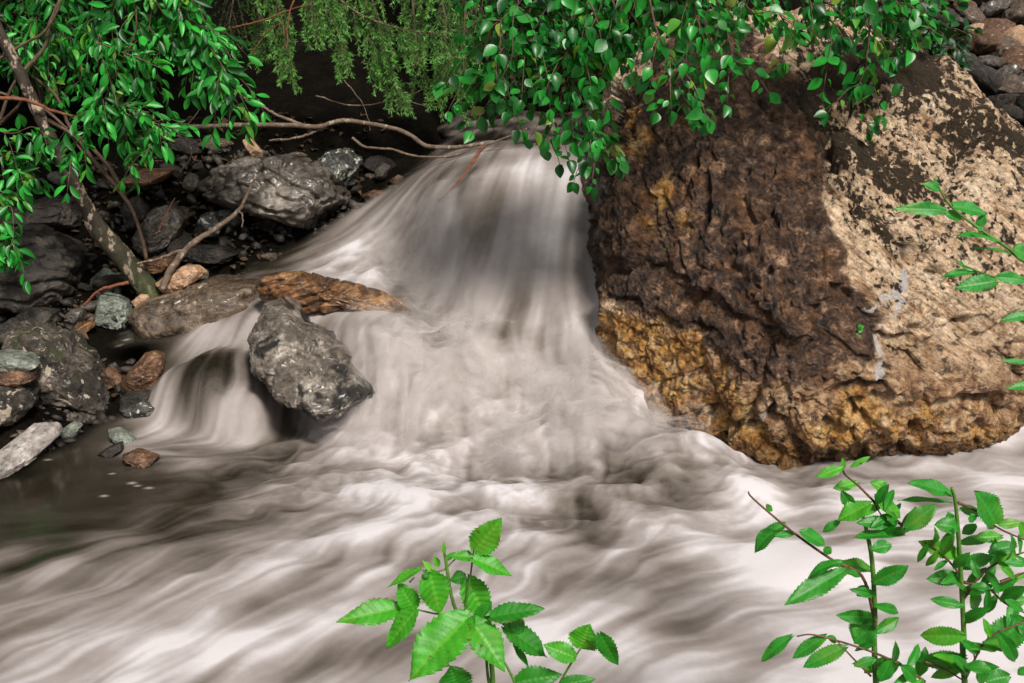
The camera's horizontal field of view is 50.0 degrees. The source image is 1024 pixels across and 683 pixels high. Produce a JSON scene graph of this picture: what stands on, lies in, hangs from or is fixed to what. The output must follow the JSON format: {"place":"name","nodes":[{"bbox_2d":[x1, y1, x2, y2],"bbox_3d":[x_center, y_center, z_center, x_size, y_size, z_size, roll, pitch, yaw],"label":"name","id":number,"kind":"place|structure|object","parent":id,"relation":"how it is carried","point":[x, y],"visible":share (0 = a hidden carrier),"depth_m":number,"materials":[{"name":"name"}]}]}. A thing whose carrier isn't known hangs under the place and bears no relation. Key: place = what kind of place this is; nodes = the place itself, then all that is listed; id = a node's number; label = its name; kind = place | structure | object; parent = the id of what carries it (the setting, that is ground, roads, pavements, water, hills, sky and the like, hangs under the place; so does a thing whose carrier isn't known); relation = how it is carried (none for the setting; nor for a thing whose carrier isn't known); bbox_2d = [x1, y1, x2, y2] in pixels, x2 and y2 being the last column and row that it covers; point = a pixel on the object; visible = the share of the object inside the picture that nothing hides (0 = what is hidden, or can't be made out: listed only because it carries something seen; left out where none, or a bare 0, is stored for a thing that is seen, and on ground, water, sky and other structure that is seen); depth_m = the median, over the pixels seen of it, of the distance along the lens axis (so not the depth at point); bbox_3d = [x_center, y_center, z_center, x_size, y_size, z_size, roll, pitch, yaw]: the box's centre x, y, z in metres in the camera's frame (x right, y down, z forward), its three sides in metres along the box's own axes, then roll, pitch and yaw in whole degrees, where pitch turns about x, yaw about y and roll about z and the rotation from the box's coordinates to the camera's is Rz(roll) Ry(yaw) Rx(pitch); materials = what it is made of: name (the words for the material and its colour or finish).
{"place":"outdoors","nodes":[
{"label":"outdoors","id":0,"kind":"place"},
{"bbox_2d":[343,156,663,457],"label":"waterfall","id":1,"kind":"structure","parent":0,"point":[503,341],"depth_m":3.36,"materials":[{"name":"white liquid"}]},
{"bbox_2d":[438,144,485,201],"bbox_3d":[-0.164,-0.556,3.627,0.173,0.183,0.019,-6,16,-22],"label":"dead twig","id":2,"kind":"object","parent":1,"relation":"on","point":[476,156],"visible":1,"depth_m":3.62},
{"bbox_2d":[0,110,1023,682],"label":"water","id":3,"kind":"structure","parent":0,"point":[244,528],"depth_m":2.58,"materials":[{"name":"liquid"}]},
{"bbox_2d":[97,441,123,457],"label":"stone","id":4,"kind":"object","parent":3,"relation":"on","point":[113,450],"visible":1,"depth_m":3.05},
{"bbox_2d":[108,427,136,443],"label":"stone","id":5,"kind":"object","parent":3,"relation":"on","point":[118,434],"visible":0.76,"depth_m":3.14,"materials":[{"name":"stone"}]},
{"bbox_2d":[122,448,159,467],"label":"stone","id":6,"kind":"object","parent":3,"relation":"on","point":[139,458],"visible":1,"depth_m":2.98,"materials":[{"name":"stone"}]},
{"bbox_2d":[247,297,374,422],"bbox_3d":[-0.603,0.045,3.217,0.474,0.280,0.323,14,20,41],"label":"rock","id":7,"kind":"object","parent":3,"relation":"in","point":[299,360],"visible":0.98,"depth_m":3.14,"materials":[{"name":"stone"}]},
{"bbox_2d":[255,271,411,315],"bbox_3d":[-0.559,-0.146,3.447,0.493,0.157,0.195,0,15,0],"label":"rock","id":8,"kind":"object","parent":3,"relation":"in","point":[316,293],"visible":0.85,"depth_m":3.38,"materials":[{"name":"stone"}]},
{"bbox_2d":[0,0,1023,481],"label":"ground","id":9,"kind":"structure","parent":0,"point":[316,70],"depth_m":4.53,"materials":[{"name":"soil"}]},
{"bbox_2d":[0,317,23,334],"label":"stone","id":10,"kind":"object","parent":9,"relation":"on","point":[10,324],"visible":0.48,"depth_m":3.44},
{"bbox_2d":[0,320,33,345],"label":"stone","id":11,"kind":"object","parent":9,"relation":"on","point":[22,323],"visible":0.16,"depth_m":3.46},
{"bbox_2d":[0,382,40,426],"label":"rock","id":12,"kind":"object","parent":9,"relation":"on","point":[18,403],"visible":0.77,"depth_m":3.12,"materials":[{"name":"stone"}]},
{"bbox_2d":[0,368,37,386],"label":"stone","id":13,"kind":"object","parent":12,"relation":"on","point":[14,378],"visible":0.71,"depth_m":3.13,"materials":[{"name":"stone"}]},
{"bbox_2d":[0,349,41,371],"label":"stone","id":14,"kind":"object","parent":13,"relation":"on","point":[18,360],"visible":1,"depth_m":3.14,"materials":[{"name":"stone"}]},
{"bbox_2d":[0,422,62,478],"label":"rock","id":15,"kind":"object","parent":9,"relation":"on","point":[31,443],"visible":1,"depth_m":3.08,"materials":[{"name":"stone"}]},
{"bbox_2d":[16,307,61,324],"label":"stone","id":16,"kind":"object","parent":9,"relation":"on","point":[42,315],"visible":0.62,"depth_m":3.57,"materials":[{"name":"stone"}]},
{"bbox_2d":[0,195,82,229],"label":"rock","id":17,"kind":"object","parent":9,"relation":"on","point":[53,212],"visible":0.59,"depth_m":3.93,"materials":[{"name":"stone"}]},
{"bbox_2d":[0,223,97,315],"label":"rock","id":18,"kind":"object","parent":9,"relation":"on","point":[55,273],"visible":0.69,"depth_m":3.67,"materials":[{"name":"stone"}]},
{"bbox_2d":[42,420,60,444],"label":"stone","id":19,"kind":"object","parent":9,"relation":"on","point":[53,442],"visible":0.09,"depth_m":3.22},
{"bbox_2d":[2,323,109,414],"bbox_3d":[-1.375,0.092,3.365,0.312,0.300,0.295,0,15,0],"label":"rock","id":20,"kind":"object","parent":9,"relation":"on","point":[71,367],"visible":0.73,"depth_m":3.27,"materials":[{"name":"stone"}]},
{"bbox_2d":[47,171,66,185],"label":"stone","id":21,"kind":"object","parent":9,"relation":"on","point":[54,177],"visible":0.5,"depth_m":4.15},
{"bbox_2d":[61,421,82,438],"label":"stone","id":22,"kind":"object","parent":9,"relation":"on","point":[72,429],"visible":0.91,"depth_m":3.22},
{"bbox_2d":[62,307,87,322],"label":"stone","id":23,"kind":"object","parent":9,"relation":"on","point":[75,315],"visible":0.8,"depth_m":3.63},
{"bbox_2d":[66,411,95,422],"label":"stone","id":24,"kind":"object","parent":9,"relation":"on","point":[82,416],"visible":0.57,"depth_m":3.29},
{"bbox_2d":[0,0,162,116],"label":"bush","id":25,"kind":"object","parent":9,"relation":"on","point":[39,91],"visible":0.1,"depth_m":4.41,"materials":[{"name":"green plant"}]},
{"bbox_2d":[70,320,95,332],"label":"stone","id":26,"kind":"object","parent":9,"relation":"on","point":[87,326],"visible":0.72,"depth_m":3.56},
{"bbox_2d":[77,282,92,291],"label":"stone","id":27,"kind":"object","parent":9,"relation":"on","point":[84,286],"visible":1,"depth_m":3.79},
{"bbox_2d":[90,267,119,291],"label":"stone","id":28,"kind":"object","parent":9,"relation":"on","point":[104,271],"visible":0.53,"depth_m":3.81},
{"bbox_2d":[92,274,127,288],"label":"stone","id":29,"kind":"object","parent":9,"relation":"on","point":[102,281],"visible":0.62,"depth_m":3.76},
{"bbox_2d":[101,366,123,387],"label":"stone","id":30,"kind":"object","parent":9,"relation":"on","point":[111,376],"visible":0.87,"depth_m":3.38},
{"bbox_2d":[94,292,132,329],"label":"stone","id":31,"kind":"object","parent":9,"relation":"on","point":[110,305],"visible":0.85,"depth_m":3.64,"materials":[{"name":"stone"}]},
{"bbox_2d":[83,281,129,305],"bbox_3d":[-1.344,-0.159,3.632,0.163,0.087,0.014,0,15,0],"label":"dead twig","id":32,"kind":"object","parent":31,"relation":"on","point":[104,288],"visible":1,"depth_m":3.62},
{"bbox_2d":[119,389,150,405],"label":"stone","id":33,"kind":"object","parent":9,"relation":"on","point":[131,397],"visible":0.61,"depth_m":3.29,"materials":[{"name":"stone"}]},
{"bbox_2d":[120,195,150,230],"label":"rock","id":34,"kind":"object","parent":9,"relation":"on","point":[141,207],"visible":0.66,"depth_m":3.93,"materials":[{"name":"stone"}]},
{"bbox_2d":[0,0,271,297],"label":"willow tree","id":35,"kind":"object","parent":9,"relation":"on","point":[209,67],"visible":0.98,"depth_m":3.34,"materials":[{"name":"green plant"}]},
{"bbox_2d":[0,96,76,117],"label":"dead twig","id":36,"kind":"object","parent":35,"relation":"attached to","point":[30,102],"visible":0.94,"depth_m":3.38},
{"bbox_2d":[179,110,221,172],"bbox_3d":[-1.121,-0.723,3.946,0.169,0.230,0.012,0,15,0],"label":"dead twig","id":37,"kind":"object","parent":35,"relation":"attached to","point":[190,146],"visible":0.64,"depth_m":3.95,"materials":[{"name":"brown wood"}]},
{"bbox_2d":[119,400,154,417],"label":"stone","id":38,"kind":"object","parent":9,"relation":"on","point":[141,409],"visible":0.93,"depth_m":3.26,"materials":[{"name":"stone"}]},
{"bbox_2d":[121,350,165,391],"bbox_3d":[-1.134,0.092,3.378,0.139,0.130,0.152,0,15,0],"label":"stone","id":39,"kind":"object","parent":9,"relation":"on","point":[146,370],"visible":0.93,"depth_m":3.32,"materials":[{"name":"stone"}]},
{"bbox_2d":[123,168,175,188],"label":"rock","id":40,"kind":"object","parent":9,"relation":"on","point":[154,176],"visible":0.85,"depth_m":3.93,"materials":[{"name":"brown stone"}]},
{"bbox_2d":[142,255,174,273],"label":"stone","id":41,"kind":"object","parent":9,"relation":"on","point":[159,266],"visible":0.68,"depth_m":3.69,"materials":[{"name":"stone"}]},
{"bbox_2d":[131,202,188,258],"bbox_3d":[-1.247,-0.401,3.927,0.181,0.191,0.272,0,15,0],"label":"rock","id":42,"kind":"object","parent":9,"relation":"on","point":[174,224],"visible":0.86,"depth_m":3.83,"materials":[{"name":"stone"}]},
{"bbox_2d":[157,198,174,233],"bbox_3d":[-1.183,-0.429,3.751,0.071,0.120,0.010,-7,16,-23],"label":"dead twig","id":43,"kind":"object","parent":42,"relation":"on","point":[164,217],"visible":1,"depth_m":3.75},
{"bbox_2d":[160,163,183,178],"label":"stone","id":44,"kind":"object","parent":9,"relation":"on","point":[176,174],"visible":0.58,"depth_m":4.08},
{"bbox_2d":[166,233,192,256],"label":"stone","id":45,"kind":"object","parent":9,"relation":"on","point":[182,240],"visible":0.52,"depth_m":3.86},
{"bbox_2d":[168,137,203,156],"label":"stone","id":46,"kind":"object","parent":9,"relation":"on","point":[179,145],"visible":0.85,"depth_m":4.21,"materials":[{"name":"stone"}]},
{"bbox_2d":[179,206,195,217],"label":"stone","id":47,"kind":"object","parent":9,"relation":"on","point":[190,213],"visible":0.32,"depth_m":3.98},
{"bbox_2d":[182,172,198,191],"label":"stone","id":48,"kind":"object","parent":9,"relation":"on","point":[190,182],"visible":0.92,"depth_m":4.06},
{"bbox_2d":[126,274,260,337],"bbox_3d":[-1.041,-0.112,3.673,0.452,0.217,0.411,0,15,0],"label":"rock","id":49,"kind":"object","parent":9,"relation":"on","point":[192,306],"visible":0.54,"depth_m":3.50,"materials":[{"name":"stone"}]},
{"bbox_2d":[131,294,148,306],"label":"stone","id":50,"kind":"object","parent":49,"relation":"on","point":[137,300],"visible":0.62,"depth_m":3.62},
{"bbox_2d":[133,332,152,345],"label":"stone","id":51,"kind":"object","parent":49,"relation":"on","point":[140,344],"visible":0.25,"depth_m":3.56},
{"bbox_2d":[155,264,207,293],"bbox_3d":[-1.096,-0.212,3.669,0.147,0.092,0.159,6,16,21],"label":"stone","id":52,"kind":"object","parent":49,"relation":"on","point":[184,276],"visible":0.91,"depth_m":3.61,"materials":[{"name":"stone"}]},
{"bbox_2d":[136,175,257,289],"bbox_3d":[-1.031,-0.354,3.590,0.407,0.367,0.063,-2,15,-9],"label":"dead branch","id":53,"kind":"object","parent":49,"relation":"on","point":[175,263],"visible":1,"depth_m":3.59,"materials":[{"name":"brown wood"}]},
{"bbox_2d":[199,267,209,279],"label":"stone","id":54,"kind":"object","parent":49,"relation":"on","point":[206,276],"visible":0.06,"depth_m":3.77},
{"bbox_2d":[192,162,203,170],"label":"stone","id":55,"kind":"object","parent":9,"relation":"on","point":[197,166],"visible":1,"depth_m":4.11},
{"bbox_2d":[196,210,223,238],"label":"stone","id":56,"kind":"object","parent":9,"relation":"on","point":[208,220],"visible":0.68,"depth_m":3.89,"materials":[{"name":"stone"}]},
{"bbox_2d":[181,244,239,264],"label":"stone","id":57,"kind":"object","parent":9,"relation":"on","point":[200,254],"visible":0.91,"depth_m":3.79,"materials":[{"name":"stone"}]},
{"bbox_2d":[198,138,233,149],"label":"stone","id":58,"kind":"object","parent":9,"relation":"on","point":[224,143],"visible":0.56,"depth_m":4.20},
{"bbox_2d":[217,209,241,227],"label":"stone","id":59,"kind":"object","parent":9,"relation":"on","point":[235,221],"visible":0.61,"depth_m":3.92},
{"bbox_2d":[239,233,248,240],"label":"stone","id":60,"kind":"object","parent":9,"relation":"on","point":[242,236],"visible":1,"depth_m":3.90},
{"bbox_2d":[237,149,268,157],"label":"stone","id":61,"kind":"object","parent":9,"relation":"on","point":[246,153],"visible":0.24,"depth_m":4.09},
{"bbox_2d":[260,252,279,260],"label":"stone","id":62,"kind":"object","parent":9,"relation":"on","point":[268,256],"visible":0.71,"depth_m":3.79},
{"bbox_2d":[197,154,351,229],"bbox_3d":[-0.866,-0.546,3.980,0.570,0.270,0.521,0,15,0],"label":"rock","id":63,"kind":"object","parent":9,"relation":"on","point":[302,192],"visible":0.98,"depth_m":3.80,"materials":[{"name":"stone"}]},
{"bbox_2d":[242,138,262,157],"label":"stone","id":64,"kind":"object","parent":63,"relation":"on","point":[255,151],"visible":0.83,"depth_m":4.04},
{"bbox_2d":[288,152,307,156],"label":"stone","id":65,"kind":"object","parent":9,"relation":"on","point":[299,153],"visible":0.16,"depth_m":4.14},
{"bbox_2d":[187,97,483,149],"bbox_3d":[-0.638,-0.766,3.849,1.078,0.184,0.056,0,15,1],"label":"dead branch","id":66,"kind":"object","parent":9,"relation":"on","point":[297,124],"visible":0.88,"depth_m":3.86,"materials":[{"name":"brown wood"}]},
{"bbox_2d":[351,128,526,157],"bbox_3d":[-0.257,-0.696,3.841,0.621,0.107,0.015,1,15,5],"label":"dead twig","id":67,"kind":"object","parent":66,"relation":"hanging from","point":[393,149],"visible":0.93,"depth_m":3.85,"materials":[{"name":"brown wood"}]},
{"bbox_2d":[319,148,362,182],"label":"rock","id":68,"kind":"object","parent":9,"relation":"on","point":[343,165],"visible":0.77,"depth_m":4.02,"materials":[{"name":"stone"}]},
{"bbox_2d":[351,185,362,193],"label":"stone","id":69,"kind":"object","parent":9,"relation":"on","point":[355,189],"visible":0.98,"depth_m":4.01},
{"bbox_2d":[365,173,374,179],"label":"stone","id":70,"kind":"object","parent":9,"relation":"on","point":[368,176],"visible":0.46,"depth_m":4.08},
{"bbox_2d":[362,189,383,202],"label":"stone","id":71,"kind":"object","parent":9,"relation":"on","point":[370,195],"visible":0.41,"depth_m":3.96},
{"bbox_2d":[364,155,396,172],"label":"stone","id":72,"kind":"object","parent":9,"relation":"on","point":[372,164],"visible":0.69,"depth_m":4.21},
{"bbox_2d":[374,163,390,180],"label":"stone","id":73,"kind":"object","parent":9,"relation":"on","point":[381,171],"visible":1,"depth_m":4.00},
{"bbox_2d":[388,174,402,184],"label":"stone","id":74,"kind":"object","parent":9,"relation":"on","point":[394,180],"visible":0.55,"depth_m":3.99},
{"bbox_2d":[212,0,600,126],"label":"spruce tree","id":75,"kind":"object","parent":9,"relation":"on","point":[374,27],"visible":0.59,"depth_m":3.97,"materials":[{"name":"green plant"}]},
{"bbox_2d":[232,0,311,52],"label":"dead twig","id":76,"kind":"object","parent":75,"relation":"attached to","point":[290,9],"visible":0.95,"depth_m":3.80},
{"bbox_2d":[316,80,437,127],"bbox_3d":[-0.487,-0.876,4.066,0.499,0.182,0.058,2,15,8],"label":"dead twig","id":77,"kind":"object","parent":75,"relation":"attached to","point":[368,104],"visible":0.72,"depth_m":4.08,"materials":[{"name":"brown wood"}]},
{"bbox_2d":[336,518,618,682],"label":"raspberry plant","id":78,"kind":"object","parent":9,"relation":"on","point":[444,639],"visible":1,"depth_m":1.19,"materials":[{"name":"green plant"}]},
{"bbox_2d":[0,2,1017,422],"bbox_3d":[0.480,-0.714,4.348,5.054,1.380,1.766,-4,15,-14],"label":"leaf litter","id":79,"kind":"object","parent":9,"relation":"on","point":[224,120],"visible":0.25,"depth_m":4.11,"materials":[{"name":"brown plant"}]},
{"bbox_2d":[554,106,593,141],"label":"rock","id":80,"kind":"object","parent":9,"relation":"on","point":[580,132],"visible":0.06,"depth_m":4.17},
{"bbox_2d":[433,0,969,201],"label":"alder tree","id":81,"kind":"object","parent":9,"relation":"on","point":[605,28],"visible":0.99,"depth_m":2.83,"materials":[{"name":"green plant"}]},
{"bbox_2d":[581,4,1023,469],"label":"boulder","id":82,"kind":"object","parent":9,"relation":"on","point":[799,249],"visible":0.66,"depth_m":3.01,"materials":[{"name":"stone"}]},
{"bbox_2d":[856,324,863,336],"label":"leaf","id":83,"kind":"object","parent":82,"relation":"on","point":[860,328],"visible":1,"depth_m":2.87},
{"bbox_2d":[748,456,936,682],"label":"herb plant","id":84,"kind":"object","parent":9,"relation":"on","point":[865,628],"visible":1,"depth_m":1.33,"materials":[{"name":"green plant"}]},
{"bbox_2d":[866,0,983,69],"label":"bush","id":85,"kind":"object","parent":9,"relation":"on","point":[946,31],"visible":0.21,"depth_m":4.42,"materials":[{"name":"green plant"}]},
{"bbox_2d":[930,4,960,26],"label":"scree stone","id":86,"kind":"object","parent":9,"relation":"on","point":[951,11],"visible":0.27,"depth_m":5.18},
{"bbox_2d":[936,38,959,49],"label":"scree stone","id":87,"kind":"object","parent":9,"relation":"on","point":[957,45],"visible":0.07,"depth_m":4.90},
{"bbox_2d":[892,177,1023,390],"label":"sapling","id":88,"kind":"object","parent":9,"relation":"on","point":[986,282],"visible":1,"depth_m":1.37,"materials":[{"name":"green plant"}]},
{"bbox_2d":[950,17,968,30],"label":"scree stone","id":89,"kind":"object","parent":9,"relation":"on","point":[960,20],"visible":0.3,"depth_m":5.11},
{"bbox_2d":[898,478,1023,682],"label":"herb plant","id":90,"kind":"object","parent":9,"relation":"on","point":[1005,635],"visible":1,"depth_m":1.34,"materials":[{"name":"green plant"}]},
{"bbox_2d":[951,0,977,12],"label":"scree stone","id":91,"kind":"object","parent":9,"relation":"on","point":[954,4],"visible":0.31,"depth_m":5.28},
{"bbox_2d":[954,50,978,61],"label":"scree stone","id":92,"kind":"object","parent":9,"relation":"on","point":[974,57],"visible":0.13,"depth_m":4.76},
{"bbox_2d":[955,4,985,23],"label":"scree stone","id":93,"kind":"object","parent":9,"relation":"on","point":[973,14],"visible":0.62,"depth_m":5.18,"materials":[{"name":"stone"}]},
{"bbox_2d":[965,23,983,34],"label":"scree stone","id":94,"kind":"object","parent":9,"relation":"on","point":[976,25],"visible":0.36,"depth_m":5.08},
{"bbox_2d":[958,27,1002,55],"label":"scree stone","id":95,"kind":"object","parent":9,"relation":"on","point":[991,40],"visible":0.66,"depth_m":4.90,"materials":[{"name":"stone"}]},
{"bbox_2d":[966,60,1004,96],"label":"scree stone","id":96,"kind":"object","parent":9,"relation":"on","point":[988,80],"visible":0.42,"depth_m":4.51,"materials":[{"name":"stone"}]},
{"bbox_2d":[978,55,1002,67],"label":"scree stone","id":97,"kind":"object","parent":9,"relation":"on","point":[992,61],"visible":0.71,"depth_m":4.77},
{"bbox_2d":[979,0,1010,17],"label":"scree stone","id":98,"kind":"object","parent":9,"relation":"on","point":[997,7],"visible":0.73,"depth_m":5.25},
{"bbox_2d":[980,18,1015,34],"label":"scree stone","id":99,"kind":"object","parent":9,"relation":"on","point":[1003,25],"visible":0.43,"depth_m":5.03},
{"bbox_2d":[985,35,1019,56],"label":"scree stone","id":100,"kind":"object","parent":9,"relation":"on","point":[1007,42],"visible":0.46,"depth_m":4.89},
{"bbox_2d":[987,93,1019,107],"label":"scree stone","id":101,"kind":"object","parent":9,"relation":"on","point":[998,100],"visible":0.48,"depth_m":4.40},
{"bbox_2d":[997,63,1021,75],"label":"scree stone","id":102,"kind":"object","parent":9,"relation":"on","point":[1011,69],"visible":0.54,"depth_m":4.67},
{"bbox_2d":[998,74,1023,94],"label":"scree stone","id":103,"kind":"object","parent":9,"relation":"on","point":[1013,83],"visible":0.59,"depth_m":4.48,"materials":[{"name":"stone"}]},
{"bbox_2d":[998,104,1023,122],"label":"scree stone","id":104,"kind":"object","parent":9,"relation":"on","point":[1015,112],"visible":0.62,"depth_m":4.29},
{"bbox_2d":[1000,46,1023,71],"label":"scree stone","id":105,"kind":"object","parent":9,"relation":"on","point":[1018,59],"visible":0.59,"depth_m":4.79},
{"bbox_2d":[1001,4,1023,25],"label":"scree stone","id":106,"kind":"object","parent":9,"relation":"on","point":[1015,13],"visible":0.55,"depth_m":5.15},
{"bbox_2d":[1001,51,1023,66],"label":"scree stone","id":107,"kind":"object","parent":9,"relation":"on","point":[1009,56],"visible":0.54,"depth_m":4.79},
{"bbox_2d":[1003,25,1023,45],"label":"scree stone","id":108,"kind":"object","parent":9,"relation":"on","point":[1015,33],"visible":0.45,"depth_m":4.95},
{"bbox_2d":[1008,0,1023,8],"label":"scree stone","id":109,"kind":"object","parent":9,"relation":"on","point":[1017,2],"visible":0.18,"depth_m":5.29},
{"bbox_2d":[1015,94,1023,113],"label":"scree stone","id":110,"kind":"object","parent":9,"relation":"on","point":[1019,102],"visible":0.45,"depth_m":4.30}
]}

